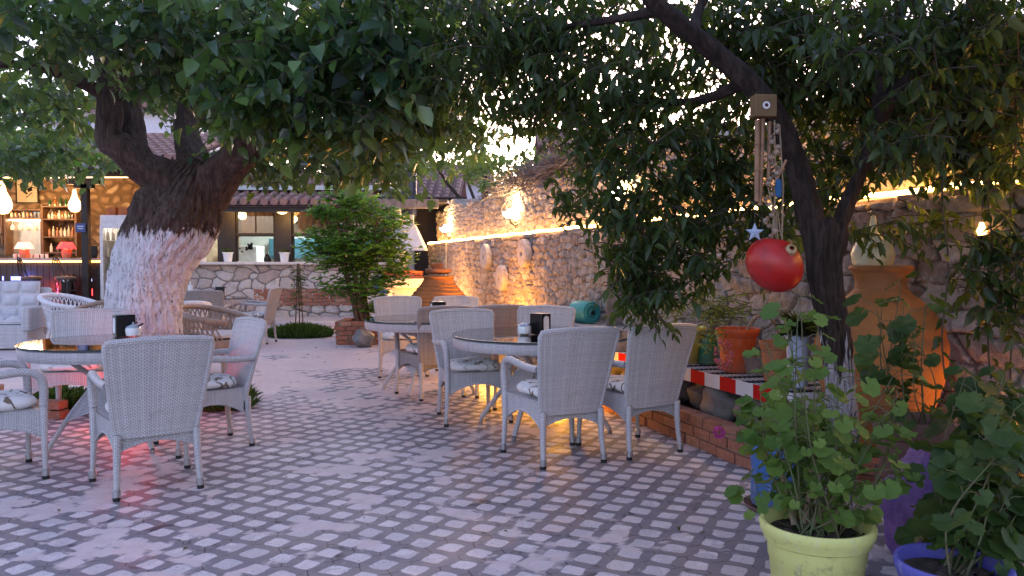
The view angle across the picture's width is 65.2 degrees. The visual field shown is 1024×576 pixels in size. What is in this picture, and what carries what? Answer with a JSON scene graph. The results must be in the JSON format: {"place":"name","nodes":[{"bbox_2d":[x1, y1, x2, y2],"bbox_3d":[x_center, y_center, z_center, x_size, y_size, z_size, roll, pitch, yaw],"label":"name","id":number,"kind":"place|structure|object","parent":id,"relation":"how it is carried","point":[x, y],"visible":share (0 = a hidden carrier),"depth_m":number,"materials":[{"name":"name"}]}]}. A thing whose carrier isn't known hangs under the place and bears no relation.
{"place":"outdoors","nodes":[
{"label":"outdoors","id":0,"kind":"place"},
{"bbox_2d":[0,133,239,310],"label":"bar building","id":1,"kind":"structure","parent":0,"point":[97,199],"depth_m":20.50,"materials":[{"name":"brown stone"}]},
{"bbox_2d":[0,181,12,213],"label":"pendant lamp","id":2,"kind":"object","parent":1,"relation":"hanging from","point":[6,204],"visible":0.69,"depth_m":18.46,"materials":[{"name":"white glass"}]},
{"bbox_2d":[3,209,41,254],"bbox_3d":[-12.264,-1.410,20.225,0.968,1.148,0.320,0,2,0],"label":"mirror cabinet","id":3,"kind":"object","parent":1,"relation":"attached to","point":[12,238],"visible":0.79,"depth_m":20.36,"materials":[{"name":"brown wood"}]},
{"bbox_2d":[15,179,38,202],"bbox_3d":[-12.381,-2.493,20.431,0.579,0.659,0.030,0,2,0],"label":"framed poster","id":4,"kind":"object","parent":1,"relation":"attached to","point":[31,195],"visible":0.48,"depth_m":20.43,"materials":[{"name":"beige paper"}]},
{"bbox_2d":[17,257,42,286],"bbox_3d":[-10.672,-0.187,17.730,0.440,1.004,0.492,1,2,35],"label":"bar stool","id":5,"kind":"object","parent":1,"relation":"on","point":[27,277],"visible":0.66,"depth_m":17.57,"materials":[{"name":"leather"}]},
{"bbox_2d":[0,258,100,300],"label":"bar counter","id":6,"kind":"object","parent":1,"relation":"on","point":[8,271],"visible":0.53,"depth_m":18.44,"materials":[{"name":"brown wood"}]},
{"bbox_2d":[14,242,34,257],"bbox_3d":[-11.388,-0.883,18.681,0.420,0.375,0.420,0,2,0],"label":"table lamp","id":7,"kind":"object","parent":6,"relation":"on","point":[24,247],"visible":0.89,"depth_m":18.59,"materials":[{"name":"white"}]},
{"bbox_2d":[56,242,76,257],"bbox_3d":[-10.402,-0.883,18.681,0.420,0.375,0.420,0,2,0],"label":"table lamp","id":8,"kind":"object","parent":6,"relation":"on","point":[66,247],"visible":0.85,"depth_m":18.59,"materials":[{"name":"red"}]},
{"bbox_2d":[41,204,81,255],"bbox_3d":[-11.359,-1.455,20.214,0.887,1.291,0.320,0,2,0],"label":"bottle shelf","id":9,"kind":"object","parent":1,"relation":"attached to","point":[45,237],"visible":0.64,"depth_m":20.11,"materials":[{"name":"brown wood"}]},
{"bbox_2d":[52,257,77,301],"bbox_3d":[-9.925,-0.188,17.758,0.492,1.004,0.440,0,2,10],"label":"bar stool","id":10,"kind":"object","parent":1,"relation":"on","point":[65,278],"visible":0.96,"depth_m":17.71,"materials":[{"name":"metal"}]},
{"bbox_2d":[61,275,75,300],"bbox_3d":[-10.100,-0.002,18.201,0.240,0.600,0.217,0,2,0],"label":"bar stool","id":11,"kind":"object","parent":1,"relation":"on","point":[70,285],"visible":0.38,"depth_m":18.11,"materials":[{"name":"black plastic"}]},
{"bbox_2d":[68,188,80,211],"bbox_3d":[-10.193,-2.077,18.643,0.281,0.627,0.281,0,2,0],"label":"pendant lamp","id":12,"kind":"object","parent":1,"relation":"hanging from","point":[74,204],"visible":0.98,"depth_m":18.57,"materials":[{"name":"white glass"}]},
{"bbox_2d":[99,215,125,299],"bbox_3d":[-9.008,-0.699,18.660,0.860,1.963,0.745,0,2,0],"label":"drinks fridge","id":13,"kind":"object","parent":1,"relation":"on","point":[111,222],"visible":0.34,"depth_m":18.30,"materials":[{"name":"grey"}]},
{"bbox_2d":[35,99,219,153],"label":"white house","id":14,"kind":"structure","parent":0,"point":[152,124],"depth_m":26.84,"materials":[{"name":"paint"}]},
{"bbox_2d":[290,186,422,320],"bbox_3d":[-2.491,-0.542,12.935,2.124,2.308,1.817,0,2,0],"label":"round bush","id":15,"kind":"object","parent":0,"point":[358,251],"visible":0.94,"depth_m":12.80,"materials":[{"name":"green plant"}]},
{"bbox_2d":[417,162,493,198],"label":"village house","id":16,"kind":"structure","parent":0,"point":[475,191],"depth_m":29.90,"materials":[{"name":"paint"}]},
{"bbox_2d":[0,327,1023,575],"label":"ground","id":17,"kind":"structure","parent":0,"point":[320,471],"depth_m":4.53,"materials":[{"name":"stone"}]},
{"bbox_2d":[0,360,49,479],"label":"wicker chair","id":18,"kind":"object","parent":17,"relation":"on","point":[21,410],"visible":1,"depth_m":4.85,"materials":[{"name":"wicker"}]},
{"bbox_2d":[0,281,51,348],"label":"lounge armchair","id":19,"kind":"object","parent":17,"relation":"on","point":[22,317],"visible":0.99,"depth_m":12.51,"materials":[{"name":"white fabric"}]},
{"bbox_2d":[0,384,68,418],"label":"flower pot","id":20,"kind":"object","parent":17,"relation":"on","point":[56,409],"visible":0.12,"depth_m":6.72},
{"bbox_2d":[0,70,111,186],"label":"garden tree","id":21,"kind":"object","parent":17,"relation":"on","point":[77,163],"visible":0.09,"depth_m":13.26,"materials":[{"name":"green plant"}]},
{"bbox_2d":[37,293,102,338],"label":"tub chair","id":22,"kind":"object","parent":17,"relation":"on","point":[47,303],"visible":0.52,"depth_m":12.27,"materials":[{"name":"wicker"}]},
{"bbox_2d":[23,308,134,399],"bbox_3d":[-3.658,0.645,6.807,0.713,0.914,0.682,0,2,-10],"label":"wicker chair","id":23,"kind":"object","parent":17,"relation":"on","point":[79,322],"visible":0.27,"depth_m":7.01,"materials":[{"name":"wicker"}]},
{"bbox_2d":[72,300,103,308],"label":"tub chair","id":24,"kind":"object","parent":17,"relation":"on","point":[95,304],"visible":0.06,"depth_m":11.59,"materials":[{"name":"brown wicker"}]},
{"bbox_2d":[15,333,198,455],"bbox_3d":[-2.860,0.759,5.827,1.284,0.750,1.284,0,2,-5],"label":"glass table","id":25,"kind":"object","parent":17,"relation":"on","point":[76,352],"visible":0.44,"depth_m":5.49,"materials":[{"name":"white"}]},
{"bbox_2d":[112,314,135,336],"bbox_3d":[-2.978,0.288,6.141,0.145,0.165,0.100,-2,2,-42],"label":"napkin holder","id":26,"kind":"object","parent":25,"relation":"on","point":[121,322],"visible":0.78,"depth_m":6.09,"materials":[{"name":"black plastic"}]},
{"bbox_2d":[125,322,143,336],"bbox_3d":[-2.883,0.316,6.097,0.119,0.116,0.119,-1,2,-37],"label":"sugar bowl","id":27,"kind":"object","parent":25,"relation":"on","point":[132,330],"visible":1,"depth_m":6.06,"materials":[{"name":"white ceramic"}]},
{"bbox_2d":[33,383,262,411],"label":"tree bed grass","id":28,"kind":"object","parent":17,"relation":"on","point":[73,395],"visible":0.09,"depth_m":7.14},
{"bbox_2d":[87,335,214,501],"bbox_3d":[-2.123,0.713,4.705,0.604,0.914,0.682,-1,2,-35],"label":"wicker chair","id":29,"kind":"object","parent":17,"relation":"on","point":[154,387],"visible":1,"depth_m":4.50,"materials":[{"name":"wicker"}]},
{"bbox_2d":[184,301,211,330],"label":"tub chair","id":30,"kind":"object","parent":17,"relation":"on","point":[202,302],"visible":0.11,"depth_m":10.51,"materials":[{"name":"wicker"}]},
{"bbox_2d":[184,290,232,329],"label":"wicker chair","id":31,"kind":"object","parent":17,"relation":"on","point":[214,297],"visible":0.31,"depth_m":11.87,"materials":[{"name":"wicker"}]},
{"bbox_2d":[153,316,266,458],"bbox_3d":[-2.171,0.678,5.787,0.682,0.914,0.604,-1,2,-39],"label":"wicker chair","id":32,"kind":"object","parent":17,"relation":"on","point":[229,387],"visible":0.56,"depth_m":5.73,"materials":[{"name":"wicker"}]},
{"bbox_2d":[182,303,252,373],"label":"tub chair","id":33,"kind":"object","parent":17,"relation":"on","point":[221,337],"visible":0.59,"depth_m":9.38,"materials":[{"name":"brown wicker"}]},
{"bbox_2d":[224,296,248,304],"bbox_3d":[-4.899,0.528,13.024,1.167,0.750,1.167,0,2,0],"label":"glass table","id":34,"kind":"object","parent":17,"relation":"on","point":[233,299],"visible":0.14,"depth_m":12.78,"materials":[{"name":"white"}]},
{"bbox_2d":[238,243,263,261],"bbox_3d":[-6.354,-0.236,19.199,0.656,1.903,0.607,0,2,0],"label":"kitchen fridge","id":35,"kind":"object","parent":17,"relation":"on","point":[250,253],"visible":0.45,"depth_m":18.89,"materials":[{"name":"metal"}]},
{"bbox_2d":[233,287,281,343],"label":"wicker chair","id":36,"kind":"object","parent":17,"relation":"on","point":[271,305],"visible":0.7,"depth_m":12.99,"materials":[{"name":"wicker"}]},
{"bbox_2d":[0,0,527,332],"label":"mulberry tree","id":37,"kind":"object","parent":17,"relation":"on","point":[258,86],"visible":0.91,"depth_m":6.53,"materials":[{"name":"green plant"}]},
{"bbox_2d":[227,317,353,326],"bbox_3d":[-5.253,0.721,17.182,5.343,0.100,1.660,0,2,0],"label":"pavement step","id":38,"kind":"object","parent":17,"relation":"on","point":[329,321],"visible":0.04,"depth_m":16.81,"materials":[{"name":"concrete"}]},
{"bbox_2d":[287,264,307,325],"bbox_3d":[-3.779,0.218,14.138,0.369,1.301,0.388,0,2,0],"label":"thin sapling","id":39,"kind":"object","parent":17,"relation":"on","point":[298,276],"visible":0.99,"depth_m":14.12,"materials":[{"name":"plant"}]},
{"bbox_2d":[187,173,413,316],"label":"kitchen house","id":40,"kind":"structure","parent":17,"relation":"on","point":[257,219],"depth_m":17.98,"materials":[{"name":"stone"}]},
{"bbox_2d":[236,212,274,260],"bbox_3d":[-5.781,-1.211,18.071,0.876,1.204,0.050,0,2,0],"label":"window","id":41,"kind":"structure","parent":40,"relation":"in","point":[237,213],"depth_m":18.05,"materials":[{"name":"brown wood"}]},
{"bbox_2d":[292,212,334,260],"bbox_3d":[-4.472,-1.211,18.071,0.973,1.204,0.050,0,2,0],"label":"window","id":42,"kind":"structure","parent":40,"relation":"in","point":[293,229],"depth_m":18.05,"materials":[{"name":"brown wood"}]},
{"bbox_2d":[396,215,427,250],"bbox_3d":[-2.292,-1.236,17.920,0.735,0.800,0.735,0,2,0],"label":"extractor hood","id":43,"kind":"object","parent":40,"relation":"attached to","point":[414,234],"visible":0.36,"depth_m":17.70,"materials":[{"name":"metal"}]},
{"bbox_2d":[267,320,334,338],"bbox_3d":[-3.775,0.711,14.259,1.292,0.308,1.057,0,2,0],"label":"grass tuft","id":44,"kind":"object","parent":17,"relation":"on","point":[300,331],"visible":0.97,"depth_m":13.97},
{"bbox_2d":[334,318,377,344],"bbox_3d":[-2.485,0.709,13.239,0.750,0.376,0.968,0,2,0],"label":"brick planter","id":45,"kind":"object","parent":17,"relation":"on","point":[345,329],"visible":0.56,"depth_m":12.77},
{"bbox_2d":[352,329,373,347],"bbox_3d":[-2.323,0.788,12.477,0.353,0.318,0.352,0,2,0],"label":"garden rock","id":46,"kind":"object","parent":17,"relation":"on","point":[362,338],"visible":0.94,"depth_m":12.37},
{"bbox_2d":[373,296,428,377],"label":"wicker chair","id":47,"kind":"object","parent":17,"relation":"on","point":[395,305],"visible":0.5,"depth_m":9.68,"materials":[{"name":"wicker"}]},
{"bbox_2d":[384,278,423,295],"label":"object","id":48,"kind":"object","parent":17,"relation":"on","point":[406,289],"visible":0.05,"depth_m":16.37,"materials":[{"name":"beige paint"}]},
{"bbox_2d":[364,314,474,399],"bbox_3d":[-0.860,0.684,8.176,1.284,0.750,1.284,-1,2,-30],"label":"glass table","id":49,"kind":"object","parent":17,"relation":"on","point":[402,325],"visible":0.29,"depth_m":7.77,"materials":[{"name":"white"}]},
{"bbox_2d":[375,197,466,275],"bbox_3d":[-2.345,-0.793,19.164,2.362,3.000,3.340,0,2,0],"label":"oven shelter","id":50,"kind":"object","parent":17,"relation":"on","point":[425,218],"visible":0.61,"depth_m":20.70,"materials":[{"name":"brown wood"}]},
{"bbox_2d":[401,157,416,215],"bbox_3d":[-2.388,-2.457,18.331,0.400,1.600,0.260,0,2,0],"label":"flue pipe","id":51,"kind":"object","parent":50,"relation":"attached to","point":[413,187],"visible":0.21,"depth_m":18.24,"materials":[{"name":"grey metal"}]},
{"bbox_2d":[394,305,472,400],"bbox_3d":[-0.769,0.611,7.888,0.604,0.914,0.681,-1,2,-29],"label":"wicker chair","id":52,"kind":"object","parent":17,"relation":"on","point":[421,360],"visible":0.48,"depth_m":7.64,"materials":[{"name":"wicker"}]},
{"bbox_2d":[411,275,465,306],"bbox_3d":[-1.197,0.302,13.016,1.154,1.003,1.153,0,2,0],"label":"ribbed jar","id":53,"kind":"object","parent":17,"relation":"on","point":[428,289],"visible":0.41,"depth_m":12.74,"materials":[{"name":"ceramic"}]},
{"bbox_2d":[416,175,466,196],"bbox_3d":[-2.465,-1.586,25.964,1.853,4.150,4.955,0,2,0],"label":"tiled annex","id":54,"kind":"object","parent":17,"relation":"on","point":[436,188],"visible":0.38,"depth_m":24.77,"materials":[{"name":"tile"}]},
{"bbox_2d":[417,296,479,376],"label":"wicker chair","id":55,"kind":"object","parent":17,"relation":"on","point":[463,300],"visible":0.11,"depth_m":9.75,"materials":[{"name":"wicker"}]},
{"bbox_2d":[429,308,513,426],"bbox_3d":[-0.360,0.645,6.805,0.604,0.914,0.682,-1,2,-17],"label":"wicker chair","id":56,"kind":"object","parent":17,"relation":"on","point":[458,369],"visible":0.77,"depth_m":6.90,"materials":[{"name":"wicker"}]},
{"bbox_2d":[416,114,557,198],"bbox_3d":[-0.571,-1.703,18.686,3.555,4.868,6.375,-2,2,-41],"label":"garden tree","id":57,"kind":"object","parent":17,"relation":"on","point":[479,170],"visible":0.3,"depth_m":17.90,"materials":[{"name":"green plant"}]},
{"bbox_2d":[474,304,526,397],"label":"wicker chair","id":58,"kind":"object","parent":17,"relation":"on","point":[505,315],"visible":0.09,"depth_m":7.77,"materials":[{"name":"wicker"}]},
{"bbox_2d":[492,305,575,409],"bbox_3d":[0.218,0.629,7.333,0.604,0.914,0.681,1,2,22],"label":"wicker chair","id":59,"kind":"object","parent":17,"relation":"on","point":[562,316],"visible":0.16,"depth_m":7.53,"materials":[{"name":"wicker"}]},
{"bbox_2d":[452,326,627,441],"bbox_3d":[0.250,0.740,6.407,1.459,0.750,1.459,-1,2,-20],"label":"glass table","id":60,"kind":"object","parent":17,"relation":"on","point":[511,341],"visible":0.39,"depth_m":6.05,"materials":[{"name":"wicker"}]},
{"bbox_2d":[518,321,534,334],"bbox_3d":[0.102,0.312,6.293,0.114,0.111,0.114,-1,2,-37],"label":"sugar bowl","id":61,"kind":"object","parent":60,"relation":"on","point":[524,328],"visible":1,"depth_m":6.25,"materials":[{"name":"white ceramic"}]},
{"bbox_2d":[530,313,550,334],"bbox_3d":[0.224,0.282,6.323,0.100,0.165,0.145,-2,2,-40],"label":"napkin holder","id":62,"kind":"object","parent":60,"relation":"on","point":[542,321],"visible":0.75,"depth_m":6.28,"materials":[{"name":"black plastic"}]},
{"bbox_2d":[500,326,619,469],"bbox_3d":[0.318,0.692,5.366,0.604,0.914,0.682,-1,2,-24],"label":"wicker chair","id":63,"kind":"object","parent":17,"relation":"on","point":[572,368],"visible":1,"depth_m":5.16,"materials":[{"name":"wicker"}]},
{"bbox_2d":[575,323,696,460],"bbox_3d":[0.874,0.683,5.621,0.604,0.914,0.682,-1,2,-30],"label":"wicker chair","id":64,"kind":"object","parent":17,"relation":"on","point":[651,378],"visible":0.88,"depth_m":5.41,"materials":[{"name":"wicker"}]},
{"bbox_2d":[400,349,979,503],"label":"brick kerb","id":65,"kind":"structure","parent":17,"relation":"on","point":[697,427],"depth_m":5.59,"materials":[{"name":"brick"}]},
{"bbox_2d":[388,0,1023,508],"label":"cherry tree","id":66,"kind":"object","parent":17,"relation":"on","point":[916,70],"visible":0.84,"depth_m":4.60,"materials":[{"name":"green plant"}]},
{"bbox_2d":[750,66,776,118],"bbox_3d":[1.232,-0.962,3.919,0.108,0.254,0.084,0,2,-4],"label":"wooden birdhouse","id":67,"kind":"object","parent":66,"relation":"hanging from","point":[763,105],"visible":1,"depth_m":3.88,"materials":[{"name":"brown wood"}]},
{"bbox_2d":[754,118,771,205],"bbox_3d":[1.234,-0.637,3.939,0.099,0.459,0.032,-1,2,-21],"label":"bamboo chime","id":68,"kind":"object","parent":67,"relation":"hanging from","point":[759,144],"visible":0.94,"depth_m":3.92,"materials":[{"name":"brown wood"}]},
{"bbox_2d":[747,200,762,239],"bbox_3d":[1.178,-0.331,3.887,0.088,0.198,0.031,0,2,0],"label":"star ornament","id":69,"kind":"object","parent":68,"relation":"hanging from","point":[754,231],"visible":1,"depth_m":3.88,"materials":[{"name":"blue paint"}]},
{"bbox_2d":[763,120,786,239],"bbox_3d":[1.292,-0.504,3.934,0.114,0.641,0.082,0,2,14],"label":"shell garland","id":70,"kind":"object","parent":67,"relation":"hanging from","point":[778,190],"visible":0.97,"depth_m":3.92,"materials":[{"name":"brown wood"}]},
{"bbox_2d":[746,212,803,291],"bbox_3d":[1.295,-0.177,3.946,0.275,0.398,0.260,0,2,0],"label":"red gourd","id":71,"kind":"object","parent":70,"relation":"hanging from","point":[775,265],"visible":1,"depth_m":3.86,"materials":[{"name":"paint"}]},
{"bbox_2d":[930,76,1023,395],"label":"hanging vine","id":72,"kind":"object","parent":66,"relation":"hanging from","point":[942,322],"visible":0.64,"depth_m":4.29,"materials":[{"name":"green plant"}]},
{"bbox_2d":[426,13,1023,494],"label":"garden wall","id":73,"kind":"structure","parent":17,"relation":"on","point":[560,269],"depth_m":7.89,"materials":[{"name":"stone"}]},
{"bbox_2d":[480,244,491,268],"bbox_3d":[-0.471,-0.564,14.344,0.105,0.458,0.458,-1,2,-18],"label":"millstone","id":74,"kind":"object","parent":73,"relation":"attached to","point":[485,256],"visible":1,"depth_m":14.21,"materials":[{"name":"beige stone"}]},
{"bbox_2d":[495,265,507,290],"bbox_3d":[-0.178,-0.170,13.451,0.105,0.438,0.438,-1,2,-18],"label":"millstone","id":75,"kind":"object","parent":73,"relation":"attached to","point":[501,277],"visible":1,"depth_m":13.32,"materials":[{"name":"beige stone"}]},
{"bbox_2d":[517,239,531,266],"bbox_3d":[0.184,-0.534,12.323,0.105,0.438,0.438,-1,2,-18],"label":"millstone","id":76,"kind":"object","parent":73,"relation":"attached to","point":[524,252],"visible":1,"depth_m":12.20,"materials":[{"name":"beige stone"}]},
{"bbox_2d":[462,101,738,216],"bbox_3d":[0.728,-1.845,11.913,1.269,1.252,9.082,-1,2,-18],"label":"dry brush","id":77,"kind":"object","parent":73,"relation":"on","point":[554,163],"visible":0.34,"depth_m":12.47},
{"bbox_2d":[428,181,1017,243],"bbox_3d":[0.598,-0.823,11.273,0.073,0.042,17.031,-1,2,-18],"label":"rope light","id":78,"kind":"object","parent":73,"relation":"on","point":[891,193],"visible":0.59,"depth_m":9.91,"materials":[{"name":"yellow"}]},
{"bbox_2d":[759,505,877,575],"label":"yellow pot","id":79,"kind":"object","parent":17,"relation":"on","point":[791,551],"visible":0.8,"depth_m":2.81,"materials":[{"name":"ceramic"}]},
{"bbox_2d":[723,295,927,538],"bbox_3d":[1.213,0.488,3.162,0.747,0.931,0.882,1,2,29],"label":"geranium plant","id":80,"kind":"object","parent":79,"relation":"in","point":[808,438],"visible":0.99,"depth_m":2.99,"materials":[{"name":"green plant"}]},
{"bbox_2d":[684,402,1023,476],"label":"planting bed soil","id":81,"kind":"structure","parent":17,"relation":"on","point":[689,405],"depth_m":5.92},
{"bbox_2d":[573,322,629,331],"bbox_3d":[0.641,0.653,10.076,0.700,0.490,3.259,-1,2,-18],"label":"stone ledge","id":82,"kind":"object","parent":81,"relation":"on","point":[577,324],"depth_m":9.32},
{"bbox_2d":[569,300,600,323],"bbox_3d":[0.859,0.287,9.638,0.270,0.270,0.426,-1,2,-28],"label":"teal drum","id":83,"kind":"object","parent":82,"relation":"on","point":[587,312],"visible":0.91,"depth_m":9.47,"materials":[{"name":"paint"}]},
{"bbox_2d":[606,228,616,325],"bbox_3d":[1.141,0.076,9.207,0.110,1.600,0.110,0,2,0],"label":"timber post","id":84,"kind":"object","parent":81,"relation":"on","point":[609,304],"visible":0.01,"depth_m":9.16,"materials":[{"name":"brown wood"}]},
{"bbox_2d":[610,351,824,426],"bbox_3d":[1.461,0.804,6.758,0.749,0.400,3.668,-1,2,-22],"label":"painted bench","id":85,"kind":"object","parent":81,"relation":"on","point":[713,390],"visible":0.2,"depth_m":5.82,"materials":[{"name":"paint"}]},
{"bbox_2d":[688,326,706,363],"bbox_3d":[1.419,0.462,6.568,0.346,0.293,0.346,0,2,0],"label":"faded yellow pot","id":86,"kind":"object","parent":85,"relation":"on","point":[694,357],"visible":0.1,"depth_m":6.45,"materials":[{"name":"ceramic"}]},
{"bbox_2d":[698,334,719,364],"bbox_3d":[1.591,0.495,6.469,0.173,0.232,0.173,0,2,0],"label":"green pot","id":87,"kind":"object","parent":85,"relation":"on","point":[705,359],"visible":0.56,"depth_m":6.41,"materials":[{"name":"ceramic"}]},
{"bbox_2d":[715,326,759,372],"bbox_3d":[1.696,0.463,6.018,0.326,0.325,0.326,0,2,0],"label":"orange pot","id":88,"kind":"object","parent":85,"relation":"on","point":[740,339],"visible":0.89,"depth_m":5.90,"materials":[{"name":"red ceramic"}]},
{"bbox_2d":[684,293,761,355],"bbox_3d":[1.542,0.263,6.051,0.648,0.463,0.545,-2,2,-42],"label":"trailing plant","id":89,"kind":"object","parent":88,"relation":"on","point":[717,312],"visible":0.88,"depth_m":5.99,"materials":[{"name":"green plant"}]},
{"bbox_2d":[713,336,734,369],"bbox_3d":[1.484,0.454,5.621,0.144,0.256,0.146,-1,2,-31],"label":"pink blossom","id":90,"kind":"object","parent":89,"relation":"hanging from","point":[721,341],"visible":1,"depth_m":5.61,"materials":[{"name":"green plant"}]},
{"bbox_2d":[742,314,779,374],"bbox_3d":[1.850,0.409,5.916,0.320,0.439,0.320,0,2,0],"label":"wicker basket","id":91,"kind":"object","parent":85,"relation":"on","point":[753,363],"visible":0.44,"depth_m":5.86,"materials":[{"name":"brown wicker"}]},
{"bbox_2d":[759,340,787,381],"bbox_3d":[1.831,0.505,5.519,0.252,0.274,0.252,0,2,0],"label":"terracotta pot","id":92,"kind":"object","parent":85,"relation":"on","point":[778,353],"visible":0.3,"depth_m":5.45,"materials":[{"name":"ceramic"}]},
{"bbox_2d":[814,265,949,447],"bbox_3d":[2.236,0.434,4.866,0.750,1.142,0.751,0,2,0],"label":"clay jar","id":93,"kind":"object","parent":81,"relation":"on","point":[872,283],"visible":0.48,"depth_m":4.61,"materials":[{"name":"ceramic"}]},
{"bbox_2d":[851,215,895,265],"bbox_3d":[2.186,-0.264,4.844,0.250,0.355,0.250,0,2,0],"label":"pale gourd","id":94,"kind":"object","parent":93,"relation":"in","point":[856,257],"visible":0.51,"depth_m":4.76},
{"bbox_2d":[880,447,932,555],"bbox_3d":[1.799,0.986,3.480,0.354,0.572,0.372,0,2,0],"label":"purple urn","id":95,"kind":"object","parent":17,"relation":"on","point":[898,511],"visible":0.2,"depth_m":3.44,"materials":[{"name":"ceramic"}]},
{"bbox_2d":[871,411,953,478],"bbox_3d":[1.910,0.858,3.829,0.357,0.480,0.357,0,2,0],"label":"clay bowl pot","id":96,"kind":"object","parent":17,"relation":"on","point":[903,445],"visible":0.21,"depth_m":3.73,"materials":[{"name":"ceramic"}]},
{"bbox_2d":[842,271,956,428],"bbox_3d":[1.757,0.312,3.663,0.472,0.787,0.354,0,2,0],"label":"mallow plant","id":97,"kind":"object","parent":96,"relation":"in","point":[900,329],"visible":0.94,"depth_m":3.64,"materials":[{"name":"green plant"}]},
{"bbox_2d":[936,367,1023,498],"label":"yellowing shrub","id":98,"kind":"object","parent":96,"relation":"in","point":[998,375],"visible":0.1,"depth_m":3.70,"materials":[{"name":"green plant"}]},
{"bbox_2d":[893,543,1016,575],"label":"violet pot","id":99,"kind":"object","parent":17,"relation":"on","point":[915,559],"visible":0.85,"depth_m":2.70,"materials":[{"name":"ceramic"}]},
{"bbox_2d":[893,365,1023,575],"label":"pelargonium plant","id":100,"kind":"object","parent":99,"relation":"in","point":[953,510],"visible":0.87,"depth_m":2.75,"materials":[{"name":"green plant"}]},
{"bbox_2d":[1,0,1023,183],"label":"sky","id":101,"kind":"structure","parent":0,"point":[520,143],"materials":[{"name":"white"}]},
{"bbox_2d":[534,129,589,158],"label":"gabled house","id":102,"kind":"structure","parent":0,"point":[538,145],"depth_m":24.56,"materials":[{"name":"tile"}]},
{"bbox_2d":[743,495,756,511],"bbox_3d":[1.433,1.167,4.290,0.380,0.032,0.380,0,2,0],"label":"pot saucer","id":103,"kind":"object","parent":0,"point":[748,503],"visible":0.16,"depth_m":4.32,"materials":[{"name":"ceramic"}]},
{"bbox_2d":[745,442,806,507],"bbox_3d":[1.433,0.989,4.284,0.357,0.330,0.357,0,2,0],"label":"blue pot","id":104,"kind":"object","parent":103,"relation":"on","point":[755,461],"visible":0.07,"depth_m":4.21,"materials":[{"name":"ceramic"}]},
{"bbox_2d":[712,425,737,438],"bbox_3d":[1.256,0.829,4.291,0.359,0.174,0.081,1,2,16],"label":"geranium blossom","id":105,"kind":"object","parent":104,"relation":"in","point":[722,432],"visible":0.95,"depth_m":4.32,"materials":[{"name":"purple plant"}]},
{"bbox_2d":[735,387,815,462],"bbox_3d":[1.413,0.711,4.233,0.474,0.424,0.373,0,2,0],"label":"leafy plant","id":106,"kind":"object","parent":104,"relation":"in","point":[745,402],"visible":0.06,"depth_m":4.23,"materials":[{"name":"green plant"}]},
{"bbox_2d":[776,308,817,387],"bbox_3d":[1.849,0.376,5.175,0.339,0.518,0.341,0,2,0],"label":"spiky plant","id":107,"kind":"object","parent":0,"point":[809,328],"visible":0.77,"depth_m":5.11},
{"bbox_3d":[1.432,0.464,7.319,0.189,0.240,0.189,0,2,0],"label":"small clay pot","id":108,"kind":"object","parent":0,"visible":0},
{"bbox_2d":[645,296,691,322],"bbox_3d":[1.430,0.177,7.327,0.407,0.352,0.486,-1,2,-37],"label":"feathery plant","id":109,"kind":"object","parent":108,"relation":"in","point":[675,317],"visible":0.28,"depth_m":7.30,"materials":[{"name":"green plant"}]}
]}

